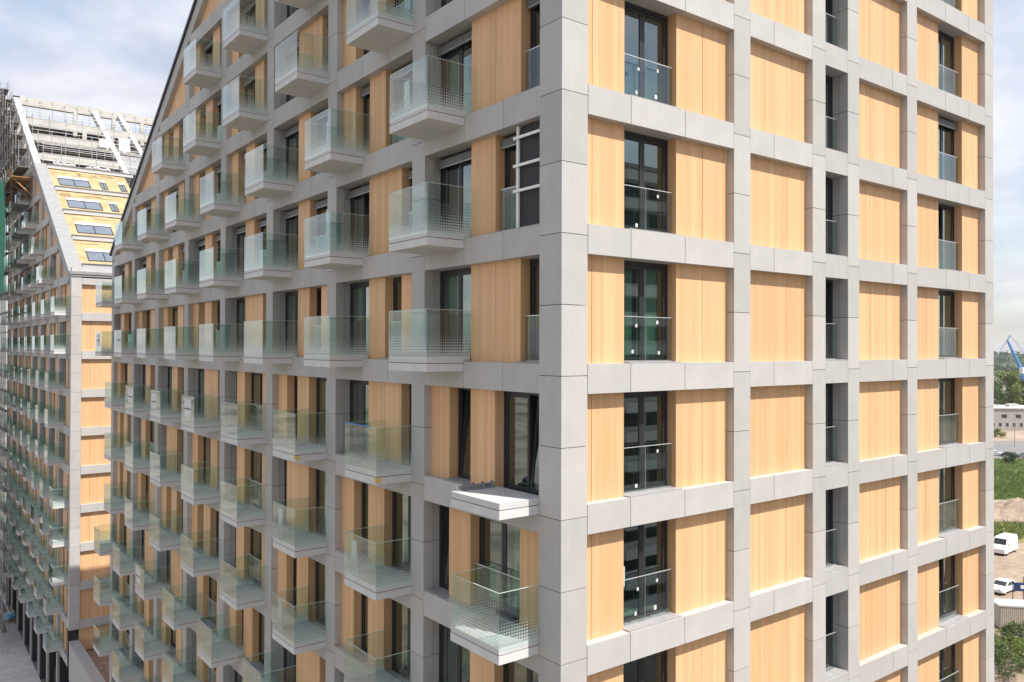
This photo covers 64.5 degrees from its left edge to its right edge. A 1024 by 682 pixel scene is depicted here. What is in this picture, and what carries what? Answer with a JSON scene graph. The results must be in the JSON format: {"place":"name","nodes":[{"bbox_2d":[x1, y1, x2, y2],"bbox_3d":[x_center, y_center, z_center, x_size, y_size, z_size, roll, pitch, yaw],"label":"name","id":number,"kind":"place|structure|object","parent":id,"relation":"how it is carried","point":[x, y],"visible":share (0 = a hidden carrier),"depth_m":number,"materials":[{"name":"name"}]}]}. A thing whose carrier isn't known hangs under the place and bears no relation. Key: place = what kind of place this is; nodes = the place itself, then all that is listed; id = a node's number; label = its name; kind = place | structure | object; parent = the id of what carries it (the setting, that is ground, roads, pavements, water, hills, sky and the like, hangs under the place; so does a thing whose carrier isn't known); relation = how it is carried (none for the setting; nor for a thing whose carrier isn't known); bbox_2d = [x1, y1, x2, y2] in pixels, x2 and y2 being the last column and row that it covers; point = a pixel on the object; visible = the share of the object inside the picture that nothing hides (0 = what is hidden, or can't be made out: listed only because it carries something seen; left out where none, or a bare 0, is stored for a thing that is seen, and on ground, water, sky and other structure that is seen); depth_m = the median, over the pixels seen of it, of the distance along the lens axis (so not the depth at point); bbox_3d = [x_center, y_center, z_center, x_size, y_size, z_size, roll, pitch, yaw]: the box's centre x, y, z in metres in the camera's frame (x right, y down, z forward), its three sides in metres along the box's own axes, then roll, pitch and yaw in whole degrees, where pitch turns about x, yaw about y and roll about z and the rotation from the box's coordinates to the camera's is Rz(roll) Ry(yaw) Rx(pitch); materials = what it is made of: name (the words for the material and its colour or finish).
{"place":"outdoors","nodes":[
{"label":"outdoors","id":0,"kind":"place"},
{"bbox_2d":[0,591,40,681],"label":"pavement","id":1,"kind":"structure","parent":0,"point":[16,664],"depth_m":78.97,"materials":[{"name":"grey concrete"}]},
{"bbox_2d":[0,170,11,651],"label":"scaffolding","id":2,"kind":"object","parent":1,"relation":"on","point":[4,510],"visible":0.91,"depth_m":82.63,"materials":[{"name":"grey metal"}]},
{"bbox_2d":[0,177,4,293],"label":"safety net","id":3,"kind":"object","parent":2,"relation":"hanging from","point":[2,215],"visible":1,"depth_m":82.00,"materials":[{"name":"green fabric"}]},
{"bbox_2d":[278,598,283,630],"bbox_3d":[-7.569,8.937,26.560,0.030,0.969,0.450,1,-1,-37],"label":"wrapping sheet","id":4,"kind":"object","parent":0,"point":[280,614],"visible":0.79,"depth_m":26.54,"materials":[{"name":"white plastic"}]},
{"bbox_2d":[351,540,358,574],"bbox_3d":[-4.328,5.943,22.358,0.030,0.906,0.450,1,-1,-37],"label":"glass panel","id":5,"kind":"object","parent":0,"point":[353,550],"visible":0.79,"depth_m":22.35,"materials":[{"name":"glass"}]},
{"bbox_2d":[0,353,1023,681],"bbox_3d":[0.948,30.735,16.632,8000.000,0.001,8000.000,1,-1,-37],"label":"ground","id":6,"kind":"structure","parent":0,"point":[4,385],"depth_m":144.96,"materials":[{"name":"grey concrete"}]},
{"bbox_2d":[0,95,153,681],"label":"apartment building","id":7,"kind":"structure","parent":6,"relation":"on","point":[63,220],"depth_m":71.61,"materials":[{"name":"concrete"}]},
{"bbox_2d":[0,82,29,182],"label":"scaffolding","id":8,"kind":"object","parent":7,"relation":"attached to","point":[10,139],"visible":0.81,"depth_m":89.18,"materials":[{"name":"grey metal"}]},
{"bbox_2d":[1,166,31,213],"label":"catch platform","id":9,"kind":"structure","parent":7,"relation":"attached to","point":[19,183],"depth_m":82.32,"materials":[{"name":"brown wood"}]},
{"bbox_2d":[57,175,90,187],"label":"window","id":10,"kind":"structure","parent":7,"relation":"in","point":[63,180],"depth_m":79.44,"materials":[{"name":"grey glass"}]},
{"bbox_2d":[65,197,102,210],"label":"window","id":11,"kind":"structure","parent":7,"relation":"in","point":[72,202],"depth_m":75.80,"materials":[{"name":"grey glass"}]},
{"bbox_2d":[25,99,153,176],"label":"scaffolding","id":12,"kind":"object","parent":7,"relation":"attached to","point":[79,155],"visible":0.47,"depth_m":88.10,"materials":[{"name":"grey metal"}]},
{"bbox_2d":[74,221,113,234],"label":"window","id":13,"kind":"structure","parent":7,"relation":"in","point":[82,227],"depth_m":71.98,"materials":[{"name":"grey glass"}]},
{"bbox_2d":[84,248,111,261],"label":"window","id":14,"kind":"structure","parent":7,"relation":"in","point":[102,255],"depth_m":67.95,"materials":[{"name":"grey glass"}]},
{"bbox_2d":[68,640,108,681],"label":"podium","id":15,"kind":"object","parent":6,"relation":"on","point":[88,666],"visible":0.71,"depth_m":60.05,"materials":[{"name":"concrete"}]},
{"bbox_2d":[93,0,993,681],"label":"apartment building","id":16,"kind":"structure","parent":6,"relation":"on","point":[573,340],"depth_m":23.27,"materials":[{"name":"grey concrete"}]},
{"bbox_2d":[195,437,210,487],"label":"window","id":17,"kind":"structure","parent":16,"relation":"in","point":[207,441],"depth_m":37.35,"materials":[{"name":"black glass"}]},
{"bbox_2d":[199,576,216,631],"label":"window","id":18,"kind":"structure","parent":16,"relation":"in","point":[211,622],"depth_m":36.40,"materials":[{"name":"black glass"}]},
{"bbox_2d":[213,511,218,559],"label":"window","id":19,"kind":"structure","parent":16,"relation":"in","point":[217,513],"depth_m":36.05,"materials":[{"name":"black glass"}]},
{"bbox_2d":[214,301,220,347],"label":"window","id":20,"kind":"structure","parent":16,"relation":"in","point":[218,306],"depth_m":36.14,"materials":[{"name":"grey glass"}]},
{"bbox_2d":[234,225,245,276],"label":"window","id":21,"kind":"structure","parent":16,"relation":"in","point":[240,232],"depth_m":33.89,"materials":[{"name":"black glass"}]},
{"bbox_2d":[236,298,244,352],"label":"window","id":22,"kind":"structure","parent":16,"relation":"in","point":[240,302],"depth_m":33.85,"materials":[{"name":"black glass"}]},
{"bbox_2d":[236,73,254,133],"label":"window","id":23,"kind":"structure","parent":16,"relation":"in","point":[249,84],"depth_m":33.09,"materials":[{"name":"grey glass"}]},
{"bbox_2d":[242,0,255,27],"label":"window","id":24,"kind":"structure","parent":16,"relation":"in","point":[250,9],"depth_m":33.06,"materials":[{"name":"grey glass"}]},
{"bbox_2d":[239,528,261,587],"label":"window","id":25,"kind":"structure","parent":16,"relation":"in","point":[256,537],"depth_m":32.27,"materials":[{"name":"clear glass"}]},
{"bbox_2d":[241,450,261,509],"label":"window","id":26,"kind":"structure","parent":16,"relation":"in","point":[256,457],"depth_m":32.25,"materials":[{"name":"clear glass"}]},
{"bbox_2d":[245,372,261,430],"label":"window","id":27,"kind":"structure","parent":16,"relation":"in","point":[256,378],"depth_m":32.32,"materials":[{"name":"clear glass"}]},
{"bbox_2d":[247,612,264,677],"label":"window","id":28,"kind":"structure","parent":16,"relation":"in","point":[258,665],"depth_m":31.67,"materials":[{"name":"clear glass"}]},
{"bbox_2d":[250,141,266,201],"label":"window","id":29,"kind":"structure","parent":16,"relation":"in","point":[263,149],"depth_m":31.85,"materials":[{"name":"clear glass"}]},
{"bbox_2d":[258,218,266,264],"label":"window","id":30,"kind":"structure","parent":16,"relation":"in","point":[263,223],"depth_m":31.81,"materials":[{"name":"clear glass"}]},
{"bbox_2d":[277,40,298,108],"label":"window","id":31,"kind":"structure","parent":16,"relation":"in","point":[295,47],"depth_m":29.65,"materials":[{"name":"clear glass"}]},
{"bbox_2d":[284,647,295,681],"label":"window","id":32,"kind":"structure","parent":16,"relation":"in","point":[289,658],"depth_m":29.53,"materials":[{"name":"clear glass"}]},
{"bbox_2d":[283,558,296,615],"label":"window","id":33,"kind":"structure","parent":16,"relation":"in","point":[287,609],"depth_m":29.11,"materials":[{"name":"clear glass"}]},
{"bbox_2d":[283,207,297,266],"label":"window","id":34,"kind":"structure","parent":16,"relation":"in","point":[291,216],"depth_m":29.57,"materials":[{"name":"clear glass"}]},
{"bbox_2d":[283,124,298,181],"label":"window","id":35,"kind":"structure","parent":16,"relation":"in","point":[291,135],"depth_m":29.57,"materials":[{"name":"clear glass"}]},
{"bbox_2d":[285,291,297,356],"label":"window","id":36,"kind":"structure","parent":16,"relation":"in","point":[291,298],"depth_m":29.60,"materials":[{"name":"clear glass"}]},
{"bbox_2d":[287,376,297,442],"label":"window","id":37,"kind":"structure","parent":16,"relation":"in","point":[295,377],"depth_m":29.19,"materials":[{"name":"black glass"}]},
{"bbox_2d":[305,108,327,179],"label":"window","id":38,"kind":"structure","parent":16,"relation":"in","point":[319,118],"depth_m":27.63,"materials":[{"name":"grey glass"}]},
{"bbox_2d":[310,561,325,629],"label":"window","id":39,"kind":"structure","parent":16,"relation":"in","point":[320,613],"depth_m":27.51,"materials":[{"name":"black glass"}]},
{"bbox_2d":[316,288,320,348],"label":"window","id":40,"kind":"structure","parent":16,"relation":"in","point":[318,325],"depth_m":27.74,"materials":[{"name":"black glass"}]},
{"bbox_2d":[313,469,325,537],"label":"window","id":41,"kind":"structure","parent":16,"relation":"in","point":[317,471],"depth_m":27.64,"materials":[{"name":"black glass"}]},
{"bbox_2d":[314,197,327,251],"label":"window","id":42,"kind":"structure","parent":16,"relation":"in","point":[321,203],"depth_m":27.70,"materials":[{"name":"grey glass"}]},
{"bbox_2d":[316,377,326,444],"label":"window","id":43,"kind":"structure","parent":16,"relation":"in","point":[324,380],"depth_m":27.66,"materials":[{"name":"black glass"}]},
{"bbox_2d":[336,380,368,459],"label":"window","id":44,"kind":"structure","parent":16,"relation":"in","point":[352,382],"depth_m":25.19,"materials":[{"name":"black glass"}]},
{"bbox_2d":[348,593,367,662],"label":"window","id":45,"kind":"structure","parent":16,"relation":"in","point":[356,655],"depth_m":24.90,"materials":[{"name":"black glass"}]},
{"bbox_2d":[348,482,367,560],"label":"window","id":46,"kind":"structure","parent":16,"relation":"in","point":[364,550],"depth_m":24.93,"materials":[{"name":"black glass"}]},
{"bbox_2d":[347,183,369,252],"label":"window","id":47,"kind":"structure","parent":16,"relation":"in","point":[361,190],"depth_m":25.14,"materials":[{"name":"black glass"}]},
{"bbox_2d":[350,281,368,358],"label":"window","id":48,"kind":"structure","parent":16,"relation":"in","point":[362,288],"depth_m":25.51,"materials":[{"name":"black glass"}]},
{"bbox_2d":[360,85,369,151],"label":"window","id":49,"kind":"structure","parent":16,"relation":"in","point":[364,93],"depth_m":25.03,"materials":[{"name":"black glass"}]},
{"bbox_2d":[379,277,401,358],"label":"window","id":50,"kind":"structure","parent":16,"relation":"in","point":[396,280],"depth_m":23.46,"materials":[{"name":"grey glass"}]},
{"bbox_2d":[380,61,412,149],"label":"window","id":51,"kind":"structure","parent":16,"relation":"in","point":[406,73],"depth_m":23.36,"materials":[{"name":"grey glass"}]},
{"bbox_2d":[386,600,410,681],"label":"window","id":52,"kind":"structure","parent":16,"relation":"in","point":[396,672],"depth_m":23.25,"materials":[{"name":"black glass"}]},
{"bbox_2d":[388,491,410,576],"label":"window","id":53,"kind":"structure","parent":16,"relation":"in","point":[394,494],"depth_m":23.39,"materials":[{"name":"black metal"}]},
{"bbox_2d":[406,169,411,230],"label":"window","id":54,"kind":"structure","parent":16,"relation":"in","point":[409,174],"depth_m":22.76,"materials":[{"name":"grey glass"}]},
{"bbox_2d":[409,384,410,463],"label":"window","id":55,"kind":"structure","parent":16,"relation":"in","point":[410,384],"depth_m":22.71,"materials":[{"name":"black metal"}]},
{"bbox_2d":[424,505,448,597],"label":"window","id":56,"kind":"structure","parent":16,"relation":"in","point":[442,591],"depth_m":21.43,"materials":[{"name":"black metal"}]},
{"bbox_2d":[439,623,461,681],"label":"window","id":57,"kind":"structure","parent":16,"relation":"in","point":[441,627],"depth_m":21.35,"materials":[{"name":"black metal"}]},
{"bbox_2d":[437,148,471,231],"bbox_3d":[-1.490,-3.670,20.710,0.540,2.360,1.850,1,-1,-37],"label":"window","id":58,"kind":"structure","parent":16,"relation":"in","point":[459,158],"depth_m":20.86,"materials":[{"name":"black metal"}]},
{"bbox_2d":[437,29,471,109],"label":"window","id":59,"kind":"structure","parent":16,"relation":"in","point":[457,48],"depth_m":21.07,"materials":[{"name":"grey glass"}]},
{"bbox_2d":[440,267,470,360],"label":"window","id":60,"kind":"structure","parent":16,"relation":"in","point":[459,280],"depth_m":21.13,"materials":[{"name":"black glass"}]},
{"bbox_2d":[443,388,470,484],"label":"window","id":61,"kind":"structure","parent":16,"relation":"in","point":[462,477],"depth_m":20.76,"materials":[{"name":"black metal"}]},
{"bbox_2d":[463,516,519,624],"bbox_3d":[-0.294,5.321,19.178,0.705,2.360,1.990,1,-1,-37],"label":"window","id":62,"kind":"structure","parent":16,"relation":"in","point":[502,611],"depth_m":19.22,"materials":[{"name":"black metal"}]},
{"bbox_2d":[489,121,540,233],"bbox_3d":[0.257,-3.684,18.427,0.540,2.360,1.940,1,-1,-37],"label":"window","id":63,"kind":"structure","parent":16,"relation":"in","point":[526,140],"depth_m":18.22,"materials":[{"name":"clear glass"}]},
{"bbox_2d":[503,663,532,681],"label":"window","id":64,"kind":"structure","parent":16,"relation":"in","point":[505,666],"depth_m":19.11,"materials":[{"name":"black metal"}]},
{"bbox_2d":[503,391,538,495],"bbox_3d":[0.333,2.317,18.449,0.772,2.360,1.940,1,-1,-37],"label":"window","id":65,"kind":"structure","parent":16,"relation":"in","point":[530,489],"depth_m":18.59,"materials":[{"name":"black metal"}]},
{"bbox_2d":[513,258,538,362],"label":"window","id":66,"kind":"structure","parent":16,"relation":"in","point":[534,263],"depth_m":18.43,"materials":[{"name":"black metal"}]},
{"bbox_2d":[514,0,539,95],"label":"window","id":67,"kind":"structure","parent":16,"relation":"in","point":[532,5],"depth_m":18.48,"materials":[{"name":"black metal"}]},
{"bbox_2d":[637,650,666,681],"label":"window","id":68,"kind":"structure","parent":16,"relation":"in","point":[640,662],"depth_m":19.44,"materials":[{"name":"black metal"}]},
{"bbox_2d":[623,520,681,631],"bbox_3d":[3.156,5.328,18.853,1.770,2.360,0.540,1,-1,-37],"label":"window","id":69,"kind":"structure","parent":16,"relation":"in","point":[640,619],"depth_m":19.02,"materials":[{"name":"black metal"}]},
{"bbox_2d":[623,390,681,497],"bbox_3d":[3.164,2.328,18.877,1.770,2.360,0.540,1,-1,-37],"label":"window","id":70,"kind":"structure","parent":16,"relation":"in","point":[639,489],"depth_m":19.05,"materials":[{"name":"black metal"}]},
{"bbox_2d":[624,260,681,362],"bbox_3d":[3.112,-0.672,18.981,1.770,2.360,0.740,1,-1,-37],"label":"window","id":71,"kind":"structure","parent":16,"relation":"in","point":[646,322],"depth_m":19.31,"materials":[{"name":"clear glass"}]},
{"bbox_2d":[624,1,681,108],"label":"window","id":72,"kind":"structure","parent":16,"relation":"in","point":[642,13],"depth_m":19.15,"materials":[{"name":"black metal"}]},
{"bbox_2d":[624,130,682,235],"bbox_3d":[3.180,-3.672,18.926,1.770,2.360,0.540,1,-1,-37],"label":"window","id":73,"kind":"structure","parent":16,"relation":"in","point":[641,139],"depth_m":19.12,"materials":[{"name":"black metal"}]},
{"bbox_2d":[825,75,846,153],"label":"window","id":74,"kind":"structure","parent":16,"relation":"in","point":[828,79],"depth_m":23.95,"materials":[{"name":"black glass"}]},
{"bbox_2d":[825,0,846,50],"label":"window","id":75,"kind":"structure","parent":16,"relation":"in","point":[828,7],"depth_m":24.00,"materials":[{"name":"black glass"}]},
{"bbox_2d":[826,595,846,679],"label":"window","id":76,"kind":"structure","parent":16,"relation":"in","point":[832,671],"depth_m":23.85,"materials":[{"name":"black glass"}]},
{"bbox_2d":[826,489,846,572],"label":"window","id":77,"kind":"structure","parent":16,"relation":"in","point":[830,566],"depth_m":23.85,"materials":[{"name":"black glass"}]},
{"bbox_2d":[826,383,846,466],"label":"window","id":78,"kind":"structure","parent":16,"relation":"in","point":[829,460],"depth_m":23.87,"materials":[{"name":"black glass"}]},
{"bbox_2d":[826,280,846,359],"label":"window","id":79,"kind":"structure","parent":16,"relation":"in","point":[829,308],"depth_m":23.93,"materials":[{"name":"black glass"}]},
{"bbox_2d":[826,177,846,256],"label":"window","id":80,"kind":"structure","parent":16,"relation":"in","point":[829,181],"depth_m":23.93,"materials":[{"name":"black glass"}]},
{"bbox_2d":[939,643,958,681],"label":"window","id":81,"kind":"structure","parent":16,"relation":"in","point":[947,672],"depth_m":28.30,"materials":[{"name":"black glass"}]},
{"bbox_2d":[938,116,965,185],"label":"window","id":82,"kind":"structure","parent":16,"relation":"in","point":[942,122],"depth_m":28.21,"materials":[{"name":"black glass"}]},
{"bbox_2d":[938,203,967,272],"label":"window","id":83,"kind":"structure","parent":16,"relation":"in","point":[942,207],"depth_m":28.22,"materials":[{"name":"black glass"}]},
{"bbox_2d":[938,30,967,100],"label":"window","id":84,"kind":"structure","parent":16,"relation":"in","point":[946,71],"depth_m":28.52,"materials":[{"name":"grey glass"}]},
{"bbox_2d":[939,555,967,627],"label":"window","id":85,"kind":"structure","parent":16,"relation":"in","point":[949,618],"depth_m":28.11,"materials":[{"name":"black glass"}]},
{"bbox_2d":[939,378,967,447],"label":"window","id":86,"kind":"structure","parent":16,"relation":"in","point":[947,443],"depth_m":28.17,"materials":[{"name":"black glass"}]},
{"bbox_2d":[939,290,967,358],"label":"window","id":87,"kind":"structure","parent":16,"relation":"in","point":[941,293],"depth_m":28.17,"materials":[{"name":"black glass"}]},
{"bbox_2d":[939,466,968,537],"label":"window","id":88,"kind":"structure","parent":16,"relation":"in","point":[947,531],"depth_m":28.13,"materials":[{"name":"black glass"}]},
{"bbox_2d":[1000,335,1023,379],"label":"harbour crane","id":89,"kind":"object","parent":6,"relation":"on","point":[1020,367],"visible":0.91,"depth_m":770.82,"materials":[{"name":"metal"}]},
{"bbox_2d":[0,0,1023,354],"label":"sky","id":90,"kind":"structure","parent":0,"point":[111,55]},
{"bbox_2d":[993,403,1023,430],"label":"building","id":91,"kind":"structure","parent":0,"point":[1006,414],"depth_m":302.90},
{"bbox_2d":[993,457,1023,539],"bbox_3d":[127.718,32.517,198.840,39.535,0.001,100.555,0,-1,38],"label":"grass field","id":92,"kind":"structure","parent":0,"point":[1021,462],"depth_m":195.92,"materials":[{"name":"green plant"}]},
{"bbox_2d":[994,500,1023,681],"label":"dirt lot","id":93,"kind":"structure","parent":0,"point":[1010,566],"depth_m":109.50,"materials":[{"name":"beige soil"}]},
{"bbox_2d":[994,578,1014,594],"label":"parked car","id":94,"kind":"object","parent":93,"relation":"on","point":[1003,586],"visible":0.62,"depth_m":101.38,"materials":[{"name":"metal"}]},
{"bbox_2d":[994,629,1016,654],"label":"shrub","id":95,"kind":"object","parent":93,"relation":"on","point":[1008,638],"visible":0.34,"depth_m":80.63,"materials":[{"name":"green plant"}]},
{"bbox_2d":[994,532,1017,555],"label":"delivery van","id":96,"kind":"object","parent":93,"relation":"on","point":[1005,543],"visible":0.81,"depth_m":120.81,"materials":[{"name":"metal"}]},
{"bbox_2d":[994,641,1023,677],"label":"shrub","id":97,"kind":"object","parent":93,"relation":"on","point":[1000,655],"visible":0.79,"depth_m":74.81,"materials":[{"name":"green plant"}]},
{"bbox_2d":[994,598,1023,627],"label":"site container","id":98,"kind":"object","parent":93,"relation":"on","point":[1006,611],"visible":0.66,"depth_m":88.43,"materials":[{"name":"metal"}]},
{"bbox_2d":[998,621,1023,638],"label":"shrub","id":99,"kind":"object","parent":93,"relation":"on","point":[1007,627],"visible":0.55,"depth_m":85.11,"materials":[{"name":"green plant"}]},
{"bbox_2d":[1007,637,1023,673],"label":"shrub","id":100,"kind":"object","parent":93,"relation":"on","point":[1019,650],"visible":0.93,"depth_m":76.43,"materials":[{"name":"green plant"}]},
{"bbox_2d":[994,497,1023,520],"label":"dirt mound","id":101,"kind":"object","parent":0,"point":[1011,509],"visible":0.46,"depth_m":148.67,"materials":[{"name":"beige soil"}]},
{"bbox_2d":[994,441,1023,458],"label":"road","id":102,"kind":"structure","parent":0,"point":[1004,446],"depth_m":251.44,"materials":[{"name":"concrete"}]},
{"bbox_2d":[994,431,1023,440],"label":"parking lot","id":103,"kind":"structure","parent":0,"point":[1019,435],"depth_m":282.93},
{"bbox_2d":[994,381,1010,404],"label":"tree","id":104,"kind":"object","parent":103,"relation":"on","point":[998,392],"visible":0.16,"depth_m":385.40,"materials":[{"name":"green plant"}]},
{"bbox_2d":[994,370,1023,404],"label":"tree","id":105,"kind":"object","parent":103,"relation":"on","point":[1010,381],"visible":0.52,"depth_m":396.88,"materials":[{"name":"green plant"}]},
{"bbox_2d":[994,354,1023,375],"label":"hills","id":106,"kind":"structure","parent":0,"point":[1010,356],"depth_m":1101.54,"materials":[{"name":"green plant"}]},
{"bbox_2d":[994,350,1023,374],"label":"woodland","id":107,"kind":"object","parent":106,"relation":"on","point":[1012,368],"visible":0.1,"depth_m":1038.15,"materials":[{"name":"green plant"}]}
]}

